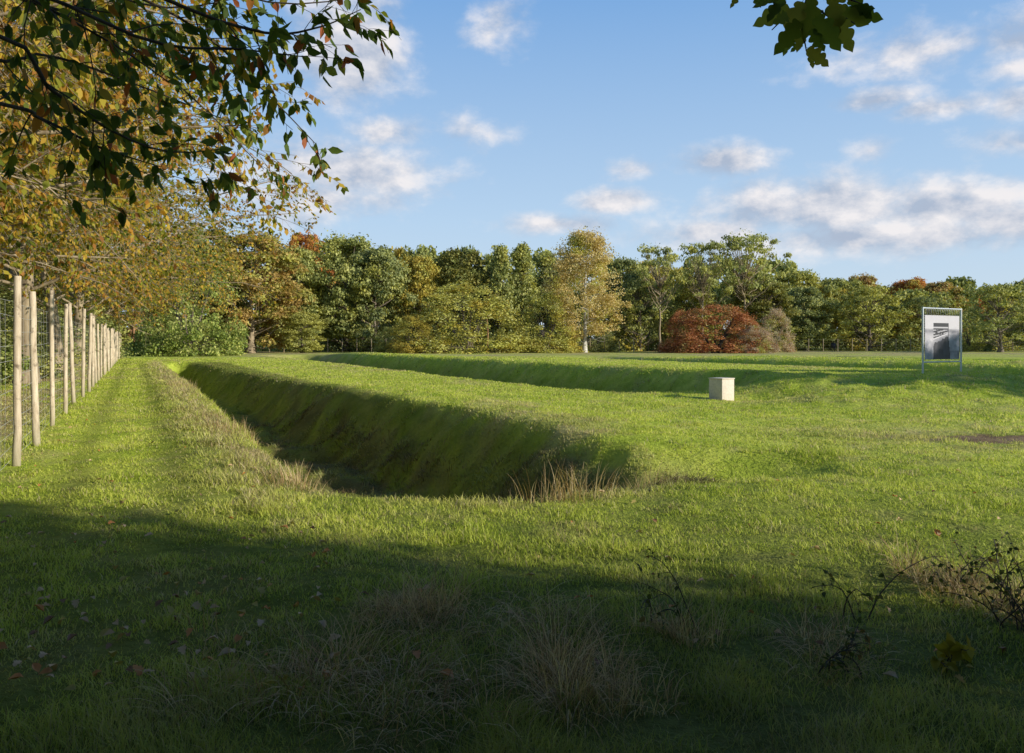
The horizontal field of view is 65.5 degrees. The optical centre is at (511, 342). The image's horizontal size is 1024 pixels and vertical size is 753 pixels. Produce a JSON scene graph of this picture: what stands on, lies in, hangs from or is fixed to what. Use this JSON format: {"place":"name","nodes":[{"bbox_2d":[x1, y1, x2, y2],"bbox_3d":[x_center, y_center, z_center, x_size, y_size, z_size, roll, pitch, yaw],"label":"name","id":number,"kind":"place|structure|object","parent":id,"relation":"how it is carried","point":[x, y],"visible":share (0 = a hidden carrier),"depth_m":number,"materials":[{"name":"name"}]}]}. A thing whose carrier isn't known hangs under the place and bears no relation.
{"place":"outdoors","nodes":[
{"label":"outdoors","id":0,"kind":"place"},
{"bbox_2d":[0,345,1023,752],"bbox_3d":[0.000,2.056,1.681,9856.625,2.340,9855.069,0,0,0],"label":"ground","id":1,"kind":"structure","parent":0,"point":[504,441],"depth_m":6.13,"materials":[{"name":"plant"}]},
{"bbox_2d":[0,331,29,385],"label":"hedge shrub","id":2,"kind":"object","parent":1,"relation":"on","point":[7,367],"visible":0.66,"depth_m":25.42,"materials":[{"name":"green plant"}]},
{"bbox_2d":[8,673,22,679],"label":"fallen leaf","id":3,"kind":"object","parent":1,"relation":"on","point":[15,675],"visible":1,"depth_m":3.43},
{"bbox_2d":[32,663,40,672],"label":"fallen leaf","id":4,"kind":"object","parent":1,"relation":"on","point":[36,667],"visible":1,"depth_m":3.56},
{"bbox_2d":[34,604,43,610],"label":"fallen leaf","id":5,"kind":"object","parent":1,"relation":"on","point":[39,606],"visible":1,"depth_m":4.38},
{"bbox_2d":[0,274,78,378],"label":"hedge shrub","id":6,"kind":"object","parent":1,"relation":"on","point":[45,366],"visible":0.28,"depth_m":32.57,"materials":[{"name":"green plant"}]},
{"bbox_2d":[0,246,86,371],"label":"hedge shrub","id":7,"kind":"object","parent":1,"relation":"on","point":[45,339],"visible":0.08,"depth_m":40.12,"materials":[{"name":"green plant"}]},
{"bbox_2d":[39,667,52,673],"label":"fallen leaf","id":8,"kind":"object","parent":1,"relation":"on","point":[47,670],"visible":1,"depth_m":3.55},
{"bbox_2d":[43,615,54,623],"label":"fallen leaf","id":9,"kind":"object","parent":1,"relation":"on","point":[48,618],"visible":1,"depth_m":4.22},
{"bbox_2d":[1,271,118,360],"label":"hedge shrub","id":10,"kind":"object","parent":1,"relation":"on","point":[96,310],"visible":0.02,"depth_m":60.57,"materials":[{"name":"green plant"}]},
{"bbox_2d":[0,276,120,470],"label":"post and wire fence","id":11,"kind":"object","parent":1,"relation":"on","point":[109,355],"visible":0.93,"depth_m":13.87,"materials":[{"name":"wood"}]},
{"bbox_2d":[0,271,120,365],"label":"hedge shrub","id":12,"kind":"object","parent":1,"relation":"on","point":[73,309],"visible":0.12,"depth_m":50.31,"materials":[{"name":"green plant"}]},
{"bbox_2d":[63,684,75,689],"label":"fallen leaf","id":13,"kind":"object","parent":1,"relation":"on","point":[71,687],"visible":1,"depth_m":3.40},
{"bbox_2d":[71,599,78,607],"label":"fallen leaf","id":14,"kind":"object","parent":1,"relation":"on","point":[75,603],"visible":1,"depth_m":4.54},
{"bbox_2d":[39,288,136,358],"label":"hedge shrub","id":15,"kind":"object","parent":1,"relation":"on","point":[100,322],"visible":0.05,"depth_m":72.56,"materials":[{"name":"green plant"}]},
{"bbox_2d":[0,0,199,229],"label":"overhanging tree","id":16,"kind":"object","parent":1,"relation":"on","point":[34,167],"visible":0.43,"depth_m":8.54,"materials":[{"name":"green plant"}]},
{"bbox_2d":[0,0,243,305],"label":"overhanging tree","id":17,"kind":"object","parent":1,"relation":"on","point":[16,232],"visible":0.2,"depth_m":17.08,"materials":[{"name":"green plant"}]},
{"bbox_2d":[10,176,235,343],"bbox_3d":[-34.842,-6.545,63.887,21.129,16.122,20.988,0,0,-29],"label":"overhanging tree","id":18,"kind":"object","parent":1,"relation":"on","point":[134,311],"visible":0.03,"depth_m":64.08,"materials":[{"name":"yellow plant"}]},
{"bbox_2d":[0,0,265,314],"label":"overhanging tree","id":19,"kind":"object","parent":1,"relation":"on","point":[36,224],"visible":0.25,"depth_m":20.93,"materials":[{"name":"yellow plant"}]},
{"bbox_2d":[88,272,180,350],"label":"oak tree","id":20,"kind":"object","parent":1,"relation":"on","point":[132,329],"visible":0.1,"depth_m":91.32,"materials":[{"name":"green plant"}]},
{"bbox_2d":[0,55,275,372],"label":"overhanging tree","id":21,"kind":"object","parent":1,"relation":"on","point":[60,295],"visible":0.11,"depth_m":39.02,"materials":[{"name":"yellow plant"}]},
{"bbox_2d":[132,664,143,675],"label":"fallen leaf","id":22,"kind":"object","parent":1,"relation":"on","point":[136,668],"visible":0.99,"depth_m":3.52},
{"bbox_2d":[4,153,296,366],"bbox_3d":[-26.050,-6.262,48.361,20.338,15.530,21.522,0,0,23],"label":"overhanging tree","id":23,"kind":"object","parent":1,"relation":"on","point":[77,319],"visible":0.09,"depth_m":49.73,"materials":[{"name":"yellow plant"}]},
{"bbox_2d":[129,312,195,355],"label":"leafy bush","id":24,"kind":"object","parent":1,"relation":"on","point":[173,319],"visible":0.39,"depth_m":85.02,"materials":[{"name":"green plant"}]},
{"bbox_2d":[0,25,335,383],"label":"overhanging tree","id":25,"kind":"object","parent":1,"relation":"on","point":[25,302],"visible":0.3,"depth_m":30.95,"materials":[{"name":"yellow plant"}]},
{"bbox_2d":[0,0,348,287],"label":"overhanging tree","id":26,"kind":"object","parent":1,"relation":"on","point":[50,181],"visible":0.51,"depth_m":11.90,"materials":[{"name":"yellow plant"}]},
{"bbox_2d":[177,644,185,653],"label":"fallen leaf","id":27,"kind":"object","parent":1,"relation":"on","point":[181,649],"visible":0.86,"depth_m":3.82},
{"bbox_2d":[165,377,199,390],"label":"straw stalks","id":28,"kind":"object","parent":1,"relation":"on","point":[181,382],"visible":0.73,"depth_m":24.96,"materials":[{"name":"beige plant"}]},
{"bbox_2d":[121,225,249,356],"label":"leafy tree","id":29,"kind":"object","parent":1,"relation":"on","point":[231,342],"visible":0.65,"depth_m":85.55,"materials":[{"name":"green plant"}]},
{"bbox_2d":[192,601,201,610],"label":"fallen leaf","id":30,"kind":"object","parent":1,"relation":"on","point":[196,604],"visible":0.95,"depth_m":4.48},
{"bbox_2d":[0,0,399,228],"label":"cherry tree","id":31,"kind":"object","parent":1,"relation":"on","point":[100,164],"visible":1,"depth_m":4.69,"materials":[{"name":"green plant"}]},
{"bbox_2d":[150,226,259,342],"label":"leafy tree","id":32,"kind":"object","parent":1,"relation":"on","point":[239,304],"visible":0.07,"depth_m":110.15,"materials":[{"name":"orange plant"}]},
{"bbox_2d":[218,647,232,655],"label":"fallen leaf","id":33,"kind":"object","parent":1,"relation":"on","point":[225,650],"visible":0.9,"depth_m":3.78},
{"bbox_2d":[165,591,287,674],"bbox_3d":[-1.489,1.437,3.957,0.814,0.278,0.920,0,0,0],"label":"grass tussock","id":34,"kind":"object","parent":1,"relation":"on","point":[224,638],"depth_m":3.98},
{"bbox_2d":[203,412,270,456],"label":"straw stalks","id":35,"kind":"object","parent":1,"relation":"on","point":[233,427],"visible":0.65,"depth_m":12.97,"materials":[{"name":"beige plant"}]},
{"bbox_2d":[181,227,317,352],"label":"bronze tree","id":36,"kind":"object","parent":1,"relation":"on","point":[283,307],"visible":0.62,"depth_m":110.47,"materials":[{"name":"orange plant"}]},
{"bbox_2d":[254,241,331,351],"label":"tree","id":37,"kind":"object","parent":1,"relation":"on","point":[308,257],"visible":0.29,"depth_m":122.68,"materials":[{"name":"green plant"}]},
{"bbox_2d":[108,582,489,752],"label":"grass tussock","id":38,"kind":"object","parent":1,"relation":"on","point":[299,665],"depth_m":3.49,"materials":[{"name":"plant"}]},
{"bbox_2d":[258,459,340,493],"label":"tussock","id":39,"kind":"object","parent":1,"relation":"on","point":[294,479],"visible":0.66,"depth_m":8.18,"materials":[{"name":"beige plant"}]},
{"bbox_2d":[274,311,328,352],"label":"bush","id":40,"kind":"object","parent":1,"relation":"on","point":[296,326],"visible":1,"depth_m":110.44,"materials":[{"name":"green plant"}]},
{"bbox_2d":[283,229,338,341],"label":"tree","id":41,"kind":"object","parent":1,"relation":"on","point":[308,241],"visible":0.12,"depth_m":140.28,"materials":[{"name":"orange plant"}]},
{"bbox_2d":[298,228,391,351],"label":"tree","id":42,"kind":"object","parent":1,"relation":"on","point":[344,247],"visible":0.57,"depth_m":124.65,"materials":[{"name":"green plant"}]},
{"bbox_2d":[330,244,418,351],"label":"tree","id":43,"kind":"object","parent":1,"relation":"on","point":[387,259],"visible":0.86,"depth_m":123.57,"materials":[{"name":"green plant"}]},
{"bbox_2d":[371,325,398,352],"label":"brown bush","id":44,"kind":"object","parent":1,"relation":"on","point":[377,349],"visible":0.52,"depth_m":111.44,"materials":[{"name":"grey plant"}]},
{"bbox_2d":[384,313,438,353],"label":"yellow bush","id":45,"kind":"object","parent":1,"relation":"on","point":[419,348],"visible":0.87,"depth_m":106.71,"materials":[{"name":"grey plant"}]},
{"bbox_2d":[412,649,420,658],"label":"fallen leaf","id":46,"kind":"object","parent":1,"relation":"on","point":[416,655],"visible":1,"depth_m":3.73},
{"bbox_2d":[334,540,500,657],"bbox_3d":[-0.485,1.341,4.367,1.107,0.397,1.012,0,0,30],"label":"grass tussock","id":47,"kind":"object","parent":1,"relation":"on","point":[418,604],"depth_m":4.34,"materials":[{"name":"plant"}]},
{"bbox_2d":[388,251,452,337],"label":"tree","id":48,"kind":"object","parent":1,"relation":"on","point":[428,274],"visible":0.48,"depth_m":130.12,"materials":[{"name":"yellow plant"}]},
{"bbox_2d":[252,626,599,751],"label":"grass tussock","id":49,"kind":"object","parent":1,"relation":"on","point":[445,696],"depth_m":3.29,"materials":[{"name":"plant"}]},
{"bbox_2d":[423,335,453,352],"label":"dead branches","id":50,"kind":"object","parent":1,"relation":"on","point":[436,345],"visible":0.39,"depth_m":106.50,"materials":[{"name":"brown plant"}]},
{"bbox_2d":[439,668,453,677],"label":"fallen leaf","id":51,"kind":"object","parent":1,"relation":"on","point":[447,670],"visible":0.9,"depth_m":3.48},
{"bbox_2d":[416,247,508,350],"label":"tree","id":52,"kind":"object","parent":1,"relation":"on","point":[451,266],"visible":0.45,"depth_m":132.48,"materials":[{"name":"green plant"}]},
{"bbox_2d":[391,279,537,353],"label":"olive scrub","id":53,"kind":"object","parent":1,"relation":"on","point":[502,344],"visible":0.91,"depth_m":108.80,"materials":[{"name":"green plant"}]},
{"bbox_2d":[242,395,730,502],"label":"ditch weeds","id":54,"kind":"object","parent":1,"relation":"on","point":[698,479],"visible":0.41,"depth_m":16.80,"materials":[{"name":"plant"}]},
{"bbox_2d":[484,243,521,339],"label":"tree","id":55,"kind":"object","parent":1,"relation":"on","point":[500,263],"visible":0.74,"depth_m":131.11,"materials":[{"name":"green plant"}]},
{"bbox_2d":[9,244,1023,348],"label":"distant woodland","id":56,"kind":"object","parent":1,"relation":"on","point":[968,285],"visible":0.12,"depth_m":153.77,"materials":[{"name":"plant"}]},
{"bbox_2d":[504,241,545,338],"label":"fir tree","id":57,"kind":"object","parent":1,"relation":"on","point":[521,256],"visible":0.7,"depth_m":132.90,"materials":[{"name":"green plant"}]},
{"bbox_2d":[413,572,637,659],"bbox_3d":[0.014,1.460,4.307,1.324,0.352,1.296,0,0,0],"label":"grass tussock","id":58,"kind":"object","parent":1,"relation":"on","point":[508,607],"depth_m":4.25,"materials":[{"name":"plant"}]},
{"bbox_2d":[506,289,588,352],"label":"olive scrub","id":59,"kind":"object","parent":1,"relation":"on","point":[547,343],"visible":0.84,"depth_m":111.99,"materials":[{"name":"green plant"}]},
{"bbox_2d":[510,459,584,503],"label":"straw stalks","id":60,"kind":"object","parent":1,"relation":"on","point":[544,490],"visible":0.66,"depth_m":7.64,"materials":[{"name":"beige plant"}]},
{"bbox_2d":[521,252,574,347],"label":"fir tree","id":61,"kind":"object","parent":1,"relation":"on","point":[541,262],"visible":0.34,"depth_m":136.89,"materials":[{"name":"green plant"}]},
{"bbox_2d":[141,311,1023,353],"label":"undergrowth","id":62,"kind":"object","parent":1,"relation":"on","point":[846,347],"visible":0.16,"depth_m":137.77,"materials":[{"name":"green plant"}]},
{"bbox_2d":[543,459,625,502],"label":"straw stalks","id":63,"kind":"object","parent":1,"relation":"on","point":[585,486],"visible":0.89,"depth_m":7.68,"materials":[{"name":"beige plant"}]},
{"bbox_2d":[537,226,631,352],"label":"birch tree","id":64,"kind":"object","parent":1,"relation":"on","point":[589,241],"visible":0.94,"depth_m":114.03,"materials":[{"name":"yellow plant"}]},
{"bbox_2d":[467,580,705,744],"bbox_3d":[0.294,1.309,3.484,1.032,0.462,1.173,0,0,0],"label":"grass tussock","id":65,"kind":"object","parent":1,"relation":"on","point":[553,666],"depth_m":3.44,"materials":[{"name":"plant"}]},
{"bbox_2d":[572,326,618,351],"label":"dark bush","id":66,"kind":"object","parent":1,"relation":"on","point":[592,347],"visible":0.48,"depth_m":120.91,"materials":[{"name":"green plant"}]},
{"bbox_2d":[594,254,656,350],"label":"tree","id":67,"kind":"object","parent":1,"relation":"on","point":[630,266],"visible":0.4,"depth_m":131.91,"materials":[{"name":"green plant"}]},
{"bbox_2d":[606,277,673,351],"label":"tree","id":68,"kind":"object","parent":1,"relation":"on","point":[633,286],"visible":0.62,"depth_m":126.39,"materials":[{"name":"green plant"}]},
{"bbox_2d":[269,338,1012,352],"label":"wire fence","id":69,"kind":"object","parent":1,"relation":"on","point":[633,345],"visible":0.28,"depth_m":118.98,"materials":[{"name":"grey metal"}]},
{"bbox_2d":[616,455,681,491],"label":"straw stalks","id":70,"kind":"object","parent":1,"relation":"on","point":[638,484],"visible":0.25,"depth_m":8.84,"materials":[{"name":"beige plant"}]},
{"bbox_2d":[636,242,686,351],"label":"tree","id":71,"kind":"object","parent":1,"relation":"on","point":[666,271],"visible":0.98,"depth_m":123.43,"materials":[{"name":"green plant"}]},
{"bbox_2d":[636,548,697,632],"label":"bramble","id":72,"kind":"object","parent":1,"relation":"on","point":[647,602],"visible":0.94,"depth_m":4.16,"materials":[{"name":"brown plant"}]},
{"bbox_2d":[659,309,706,352],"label":"red shrub","id":73,"kind":"object","parent":1,"relation":"on","point":[669,329],"visible":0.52,"depth_m":114.24,"materials":[{"name":"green plant"}]},
{"bbox_2d":[650,281,726,343],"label":"tree","id":74,"kind":"object","parent":1,"relation":"on","point":[683,298],"visible":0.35,"depth_m":130.06,"materials":[{"name":"plant"}]},
{"bbox_2d":[623,582,756,657],"bbox_3d":[0.844,1.374,4.057,0.652,0.292,0.761,0,0,-36],"label":"grass tussock","id":75,"kind":"object","parent":1,"relation":"on","point":[674,631],"depth_m":4.05,"materials":[{"name":"plant"}]},
{"bbox_2d":[672,239,735,339],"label":"pine tree","id":76,"kind":"object","parent":1,"relation":"on","point":[702,282],"visible":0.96,"depth_m":125.62,"materials":[{"name":"green plant"}]},
{"bbox_2d":[651,304,778,353],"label":"red shrub","id":77,"kind":"object","parent":1,"relation":"on","point":[709,346],"visible":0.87,"depth_m":111.14,"materials":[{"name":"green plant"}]},
{"bbox_2d":[708,377,734,400],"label":"marker block","id":78,"kind":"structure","parent":1,"relation":"on","point":[721,388],"depth_m":21.43,"materials":[{"name":"concrete"}]},
{"bbox_2d":[721,311,766,352],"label":"red shrub","id":79,"kind":"object","parent":1,"relation":"on","point":[741,327],"visible":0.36,"depth_m":112.41,"materials":[{"name":"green plant"}]},
{"bbox_2d":[706,228,792,340],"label":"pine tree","id":80,"kind":"object","parent":1,"relation":"on","point":[745,272],"visible":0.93,"depth_m":126.97,"materials":[{"name":"green plant"}]},
{"bbox_2d":[736,323,780,352],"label":"pink shrub","id":81,"kind":"object","parent":1,"relation":"on","point":[775,349],"visible":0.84,"depth_m":108.76,"materials":[{"name":"grey plant"}]},
{"bbox_2d":[723,279,804,345],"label":"tree","id":82,"kind":"object","parent":1,"relation":"on","point":[761,310],"visible":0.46,"depth_m":130.16,"materials":[{"name":"green plant"}]},
{"bbox_2d":[760,307,796,351],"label":"bush","id":83,"kind":"object","parent":1,"relation":"on","point":[790,347],"visible":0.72,"depth_m":121.35,"materials":[{"name":"grey plant"}]},
{"bbox_2d":[751,268,841,334],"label":"tree","id":84,"kind":"object","parent":1,"relation":"on","point":[800,277],"visible":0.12,"depth_m":157.19,"materials":[{"name":"green plant"}]},
{"bbox_2d":[771,286,838,350],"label":"tree","id":85,"kind":"object","parent":1,"relation":"on","point":[814,300],"visible":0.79,"depth_m":137.56,"materials":[{"name":"green plant"}]},
{"bbox_2d":[730,0,883,67],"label":"maple tree","id":86,"kind":"object","parent":1,"relation":"on","point":[801,21],"visible":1,"depth_m":2.25,"materials":[{"name":"green plant"}]},
{"bbox_2d":[747,584,916,705],"bbox_3d":[1.488,1.414,3.814,0.872,0.315,1.133,0,0,0],"label":"grass tussock","id":87,"kind":"object","parent":1,"relation":"on","point":[823,638],"depth_m":3.87,"materials":[{"name":"plant"}]},
{"bbox_2d":[816,617,871,678],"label":"bramble","id":88,"kind":"object","parent":1,"relation":"on","point":[843,652],"visible":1,"depth_m":3.59,"materials":[{"name":"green plant"}]},
{"bbox_2d":[818,276,876,348],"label":"tree","id":89,"kind":"object","parent":1,"relation":"on","point":[843,283],"visible":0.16,"depth_m":157.27,"materials":[{"name":"green plant"}]},
{"bbox_2d":[837,272,887,342],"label":"tree","id":90,"kind":"object","parent":1,"relation":"on","point":[869,280],"visible":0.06,"depth_m":164.30,"materials":[{"name":"green plant"}]},
{"bbox_2d":[822,285,915,350],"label":"tree","id":91,"kind":"object","parent":1,"relation":"on","point":[873,294],"visible":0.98,"depth_m":136.16,"materials":[{"name":"green plant"}]},
{"bbox_2d":[811,536,952,619],"bbox_3d":[1.970,1.282,4.232,0.808,0.449,0.426,0,0,-37],"label":"bramble","id":92,"kind":"object","parent":1,"relation":"on","point":[879,596],"visible":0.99,"depth_m":4.28,"materials":[{"name":"brown plant"}]},
{"bbox_2d":[882,671,897,677],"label":"fallen leaf","id":93,"kind":"object","parent":1,"relation":"on","point":[890,673],"visible":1,"depth_m":3.54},
{"bbox_2d":[879,276,931,316],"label":"tree","id":94,"kind":"object","parent":1,"relation":"on","point":[914,283],"visible":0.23,"depth_m":163.56,"materials":[{"name":"orange plant"}]},
{"bbox_2d":[894,295,957,348],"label":"tree","id":95,"kind":"object","parent":1,"relation":"on","point":[934,302],"visible":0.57,"depth_m":140.66,"materials":[{"name":"green plant"}]},
{"bbox_2d":[907,280,969,347],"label":"tree","id":96,"kind":"object","parent":1,"relation":"on","point":[938,287],"visible":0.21,"depth_m":152.28,"materials":[{"name":"green plant"}]},
{"bbox_2d":[922,307,961,373],"bbox_3d":[20.995,0.062,38.845,3.345,3.484,0.101,0,0,-31],"label":"picture board","id":97,"kind":"object","parent":1,"relation":"on","point":[942,334],"visible":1,"depth_m":38.79,"materials":[{"name":"metal"}]},
{"bbox_2d":[866,518,1018,602],"bbox_3d":[2.706,1.366,5.002,0.822,0.323,1.236,0,0,0],"label":"grass tussock","id":98,"kind":"object","parent":1,"relation":"on","point":[923,577],"depth_m":5.00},
{"bbox_2d":[894,542,1023,627],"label":"grass tussock","id":99,"kind":"object","parent":1,"relation":"on","point":[969,594],"depth_m":4.58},
{"bbox_2d":[922,527,1023,593],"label":"bramble","id":100,"kind":"object","parent":1,"relation":"on","point":[931,578],"visible":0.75,"depth_m":4.84,"materials":[{"name":"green plant"}]},
{"bbox_2d":[958,295,990,336],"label":"tree","id":101,"kind":"object","parent":1,"relation":"on","point":[981,312],"visible":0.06,"depth_m":157.56,"materials":[{"name":"green plant"}]},
{"bbox_2d":[954,304,996,351],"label":"tree","id":102,"kind":"object","parent":1,"relation":"on","point":[971,347],"visible":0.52,"depth_m":128.63,"materials":[{"name":"green plant"}]},
{"bbox_2d":[939,562,1023,633],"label":"bramble","id":103,"kind":"object","parent":1,"relation":"on","point":[998,579],"visible":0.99,"depth_m":4.20,"materials":[{"name":"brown plant"}]},
{"bbox_2d":[949,282,1023,351],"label":"tree","id":104,"kind":"object","parent":1,"relation":"on","point":[1011,291],"visible":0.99,"depth_m":116.78,"materials":[{"name":"green plant"}]},
{"bbox_2d":[987,532,1023,606],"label":"bramble","id":105,"kind":"object","parent":1,"relation":"on","point":[1018,569],"visible":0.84,"depth_m":4.36,"materials":[{"name":"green plant"}]},
{"bbox_2d":[990,297,1023,347],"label":"tree","id":106,"kind":"object","parent":1,"relation":"on","point":[1015,330],"visible":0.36,"depth_m":126.37,"materials":[{"name":"green plant"}]},
{"bbox_2d":[7,0,1023,337],"label":"sky","id":107,"kind":"structure","parent":0,"point":[669,123],"materials":[{"name":"blue"}]},
{"bbox_2d":[930,632,975,672],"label":"bramble","id":108,"kind":"object","parent":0,"point":[949,647],"visible":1,"depth_m":3.67,"materials":[{"name":"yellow plant"}]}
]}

